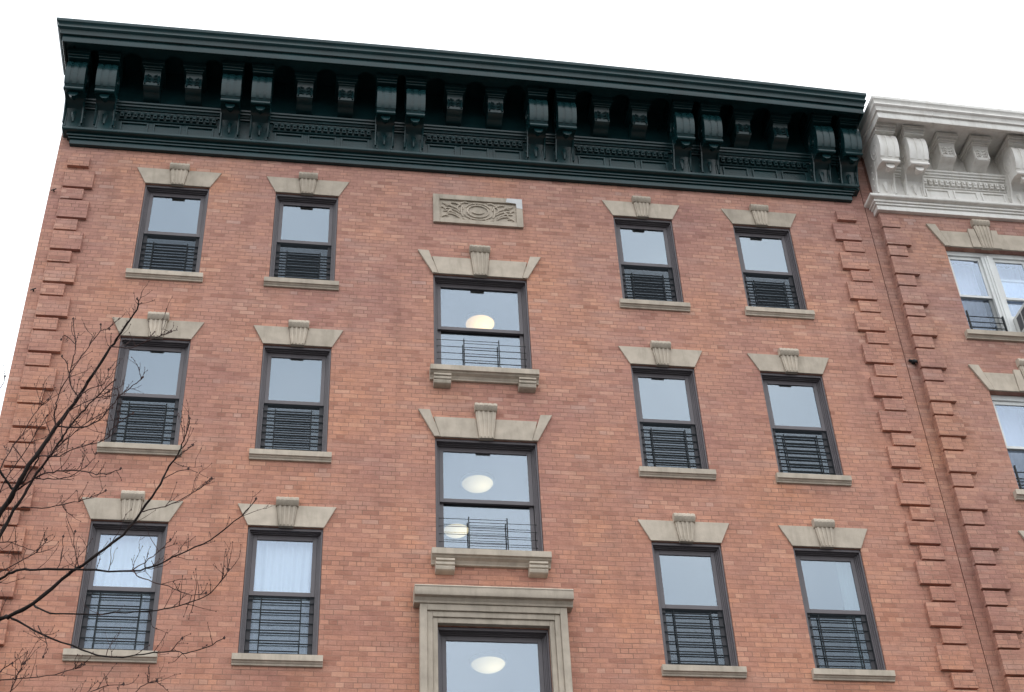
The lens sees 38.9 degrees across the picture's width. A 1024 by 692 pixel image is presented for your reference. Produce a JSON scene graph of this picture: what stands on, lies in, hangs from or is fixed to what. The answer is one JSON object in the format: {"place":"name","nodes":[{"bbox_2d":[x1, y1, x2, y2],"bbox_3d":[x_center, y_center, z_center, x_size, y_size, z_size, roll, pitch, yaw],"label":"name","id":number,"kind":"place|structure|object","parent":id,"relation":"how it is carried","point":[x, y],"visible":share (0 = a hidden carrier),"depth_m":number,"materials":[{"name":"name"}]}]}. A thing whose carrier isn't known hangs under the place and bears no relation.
{"place":"outdoors","nodes":[
{"label":"outdoors","id":0,"kind":"place"},
{"bbox_2d":[0,0,1023,413],"label":"sky","id":1,"kind":"structure","parent":0,"point":[963,52],"materials":[{"name":"white"}]},
{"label":"pavement","id":2,"kind":"structure","parent":0,"visible":0},
{"bbox_2d":[0,281,273,691],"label":"bare tree","id":3,"kind":"object","parent":2,"relation":"on","point":[21,480],"visible":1,"depth_m":11.95,"materials":[{"name":"brown plant"}]},
{"label":"ground","id":4,"kind":"structure","parent":0,"visible":0},
{"bbox_2d":[0,17,992,691],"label":"brick building","id":5,"kind":"structure","parent":4,"relation":"on","point":[668,403],"depth_m":20.63,"materials":[{"name":"brick"}]},
{"bbox_2d":[71,521,167,650],"bbox_3d":[-4.783,2.981,17.768,0.946,1.806,0.188,3,-39,-8],"label":"window","id":6,"kind":"structure","parent":5,"relation":"in","point":[97,528],"depth_m":17.76,"materials":[{"name":"brown metal"}]},
{"bbox_2d":[84,535,157,649],"bbox_3d":[-4.805,3.056,17.893,0.800,1.810,0.061,3,-39,-8],"label":"curtain","id":7,"kind":"object","parent":5,"relation":"hanging from","point":[125,549],"visible":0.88,"depth_m":17.95,"materials":[{"name":"white fabric"}]},
{"bbox_2d":[104,337,190,444],"bbox_3d":[-4.906,0.674,19.603,0.946,1.818,0.188,3,-39,-8],"label":"window","id":8,"kind":"structure","parent":5,"relation":"in","point":[155,345],"depth_m":19.61,"materials":[{"name":"brown metal"}]},
{"bbox_2d":[132,185,208,271],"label":"window","id":9,"kind":"structure","parent":5,"relation":"in","point":[151,191],"depth_m":21.48,"materials":[{"name":"brown metal"}]},
{"bbox_2d":[238,527,322,654],"bbox_3d":[-2.862,3.089,18.033,0.946,1.806,0.188,3,-39,-8],"label":"window","id":10,"kind":"structure","parent":5,"relation":"in","point":[315,536],"depth_m":18.03,"materials":[{"name":"brown metal"}]},
{"bbox_2d":[249,541,312,653],"bbox_3d":[-2.884,3.164,18.158,0.800,1.810,0.060,3,-39,-8],"label":"curtain","id":11,"kind":"object","parent":5,"relation":"hanging from","point":[283,566],"visible":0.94,"depth_m":18.25,"materials":[{"name":"white fabric"}]},
{"bbox_2d":[255,345,330,451],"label":"window","id":12,"kind":"structure","parent":5,"relation":"in","point":[269,352],"depth_m":19.86,"materials":[{"name":"brown metal"}]},
{"bbox_2d":[269,194,337,280],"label":"window","id":13,"kind":"structure","parent":5,"relation":"in","point":[281,200],"depth_m":21.73,"materials":[{"name":"brown metal"}]},
{"bbox_2d":[444,520,469,537],"bbox_3d":[-0.836,2.773,21.751,0.416,0.145,0.416,3,-39,-8],"label":"ceiling light","id":14,"kind":"object","parent":5,"relation":"attached to","point":[451,532],"visible":0.81,"depth_m":21.65,"materials":[{"name":"beige glass"}]},
{"bbox_2d":[460,471,494,492],"bbox_3d":[-0.492,1.982,20.778,0.489,0.145,0.489,3,-39,-8],"label":"ceiling light","id":15,"kind":"object","parent":5,"relation":"attached to","point":[477,482],"visible":1,"depth_m":20.68,"materials":[{"name":"beige glass"}]},
{"bbox_2d":[464,311,495,328],"bbox_3d":[-0.497,-0.333,22.628,0.489,0.145,0.489,3,-39,-8],"label":"ceiling light","id":16,"kind":"object","parent":5,"relation":"attached to","point":[482,320],"visible":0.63,"depth_m":22.52,"materials":[{"name":"beige glass"}]},
{"bbox_2d":[433,275,531,368],"bbox_3d":[-0.455,-0.246,21.173,1.404,1.808,0.208,3,-39,-8],"label":"window","id":17,"kind":"structure","parent":5,"relation":"in","point":[519,287],"depth_m":21.31,"materials":[{"name":"brown metal"}]},
{"bbox_2d":[469,652,506,673],"bbox_3d":[-0.310,4.175,18.982,0.489,0.145,0.489,3,-39,-8],"label":"ceiling light","id":18,"kind":"object","parent":5,"relation":"attached to","point":[488,662],"visible":1,"depth_m":18.87,"materials":[{"name":"beige glass"}]},
{"bbox_2d":[435,438,543,550],"bbox_3d":[-0.331,2.065,19.335,1.404,1.808,0.208,3,-39,-8],"label":"window","id":19,"kind":"structure","parent":5,"relation":"in","point":[442,446],"depth_m":19.44,"materials":[{"name":"brown metal"}]},
{"bbox_2d":[438,627,551,691],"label":"window","id":20,"kind":"structure","parent":5,"relation":"in","point":[445,634],"depth_m":18.03,"materials":[{"name":"brown metal"}]},
{"bbox_2d":[613,217,682,301],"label":"window","id":21,"kind":"structure","parent":5,"relation":"in","point":[665,227],"depth_m":22.46,"materials":[{"name":"brown metal"}]},
{"bbox_2d":[631,365,708,468],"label":"window","id":22,"kind":"structure","parent":5,"relation":"in","point":[695,423],"depth_m":20.60,"materials":[{"name":"brown metal"}]},
{"bbox_2d":[651,542,737,665],"bbox_3d":[2.328,3.382,18.750,0.946,1.806,0.188,3,-39,-8],"label":"window","id":23,"kind":"structure","parent":5,"relation":"in","point":[659,549],"depth_m":18.75,"materials":[{"name":"brown metal"}]},
{"bbox_2d":[733,225,806,309],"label":"window","id":24,"kind":"structure","parent":5,"relation":"in","point":[784,235],"depth_m":22.73,"materials":[{"name":"brown metal"}]},
{"bbox_2d":[760,373,842,474],"bbox_3d":[4.126,1.183,20.849,0.946,1.818,0.188,3,-39,-8],"label":"window","id":25,"kind":"structure","parent":5,"relation":"in","point":[826,430],"depth_m":20.86,"materials":[{"name":"brown metal"}]},
{"bbox_2d":[793,548,885,669],"bbox_3d":[4.249,3.490,19.015,0.946,1.806,0.188,3,-39,-8],"label":"window","id":26,"kind":"structure","parent":5,"relation":"in","point":[866,614],"depth_m":19.02,"materials":[{"name":"brown metal"}]},
{"bbox_2d":[835,562,870,668],"bbox_3d":[4.529,3.581,19.180,0.210,1.810,0.058,3,-39,-8],"label":"curtain","id":27,"kind":"object","parent":5,"relation":"hanging from","point":[847,587],"visible":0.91,"depth_m":19.30,"materials":[{"name":"white fabric"}]},
{"bbox_2d":[857,95,1023,691],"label":"brick building","id":28,"kind":"structure","parent":4,"relation":"on","point":[941,187],"depth_m":22.54,"materials":[{"name":"brick"}]},
{"bbox_2d":[952,264,991,329],"bbox_3d":[7.261,-0.641,23.159,0.620,1.770,0.062,3,-39,-8],"label":"curtain","id":29,"kind":"object","parent":28,"relation":"hanging from","point":[966,279],"visible":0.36,"depth_m":23.34,"materials":[{"name":"white fabric"}]},
{"bbox_2d":[946,251,1023,331],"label":"window","id":30,"kind":"structure","parent":28,"relation":"in","point":[996,297],"depth_m":23.09,"materials":[{"name":"white plastic"}]},
{"bbox_2d":[990,395,1023,488],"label":"window","id":31,"kind":"structure","parent":28,"relation":"in","point":[1001,401],"depth_m":21.57,"materials":[{"name":"white plastic"}]},
{"bbox_2d":[996,407,1023,477],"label":"curtain","id":32,"kind":"object","parent":28,"relation":"hanging from","point":[1011,424],"visible":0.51,"depth_m":21.64,"materials":[{"name":"white fabric"}]},
{"bbox_2d":[997,267,1023,316],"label":"window pane","id":33,"kind":"structure","parent":28,"relation":"hanging from","point":[1013,290],"depth_m":23.56,"materials":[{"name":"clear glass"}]},
{"bbox_2d":[1013,303,1023,331],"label":"air conditioner","id":34,"kind":"object","parent":28,"relation":"attached to","point":[1018,320],"visible":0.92,"depth_m":22.42,"materials":[{"name":"white plastic"}]}
]}

